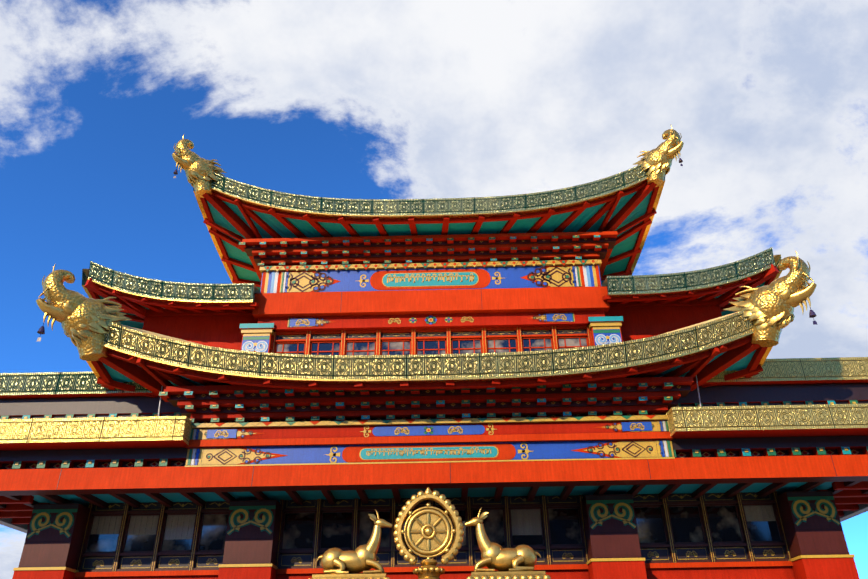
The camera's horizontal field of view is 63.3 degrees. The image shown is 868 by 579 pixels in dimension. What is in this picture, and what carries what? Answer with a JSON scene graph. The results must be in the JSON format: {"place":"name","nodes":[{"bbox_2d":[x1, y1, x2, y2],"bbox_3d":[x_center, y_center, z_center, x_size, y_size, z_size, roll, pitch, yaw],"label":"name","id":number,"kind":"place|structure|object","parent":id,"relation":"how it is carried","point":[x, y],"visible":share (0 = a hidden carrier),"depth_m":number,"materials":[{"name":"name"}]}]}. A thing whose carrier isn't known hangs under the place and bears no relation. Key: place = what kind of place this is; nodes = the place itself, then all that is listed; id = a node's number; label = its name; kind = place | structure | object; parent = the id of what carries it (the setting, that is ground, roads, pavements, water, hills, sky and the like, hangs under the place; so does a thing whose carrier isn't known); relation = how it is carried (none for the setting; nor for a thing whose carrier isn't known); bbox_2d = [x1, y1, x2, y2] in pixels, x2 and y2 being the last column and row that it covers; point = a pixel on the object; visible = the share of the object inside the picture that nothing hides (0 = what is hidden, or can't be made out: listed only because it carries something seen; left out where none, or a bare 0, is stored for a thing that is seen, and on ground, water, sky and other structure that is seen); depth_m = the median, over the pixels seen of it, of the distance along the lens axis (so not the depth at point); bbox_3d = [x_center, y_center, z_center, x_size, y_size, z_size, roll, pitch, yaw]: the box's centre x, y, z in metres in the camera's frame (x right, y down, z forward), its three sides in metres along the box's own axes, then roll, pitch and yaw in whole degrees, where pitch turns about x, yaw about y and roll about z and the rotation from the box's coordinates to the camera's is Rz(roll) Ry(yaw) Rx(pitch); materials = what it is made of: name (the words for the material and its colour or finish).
{"place":"outdoors","nodes":[
{"label":"outdoors","id":0,"kind":"place"},
{"bbox_2d":[0,0,867,578],"label":"sky","id":1,"kind":"structure","parent":0,"point":[767,100],"materials":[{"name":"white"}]},
{"label":"ground","id":2,"kind":"structure","parent":0,"visible":0},
{"bbox_2d":[0,231,867,578],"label":"temple walls","id":3,"kind":"structure","parent":2,"relation":"on","point":[782,427],"depth_m":11.92,"materials":[{"name":"red paint"}]},
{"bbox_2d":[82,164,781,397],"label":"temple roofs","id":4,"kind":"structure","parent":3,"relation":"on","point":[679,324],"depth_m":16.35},
{"bbox_2d":[36,124,817,360],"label":"dragon head ornaments","id":5,"kind":"object","parent":4,"relation":"on","point":[85,322],"visible":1,"depth_m":11.53,"materials":[{"name":"gold metal"}]},
{"bbox_2d":[25,259,841,571],"bbox_3d":[-0.076,1.866,14.219,14.080,7.100,3.814,-1,-29,1],"label":"temple ornament","id":6,"kind":"object","parent":3,"relation":"attached to","point":[707,527],"visible":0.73,"depth_m":12.61,"materials":[{"name":"paint"}]},
{"bbox_3d":[-0.001,8.637,8.644,6.600,8.450,2.800,-1,-29,1],"label":"porch parapet","id":7,"kind":"object","parent":2,"relation":"on","visible":0},
{"bbox_2d":[393,487,463,578],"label":"dharma wheel","id":8,"kind":"object","parent":7,"relation":"on","point":[428,532],"visible":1,"depth_m":10.48,"materials":[{"name":"gold metal"}]},
{"bbox_2d":[310,507,550,578],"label":"deer statues","id":9,"kind":"object","parent":7,"relation":"on","point":[518,562],"visible":1,"depth_m":10.21,"materials":[{"name":"gold metal"}]}
]}

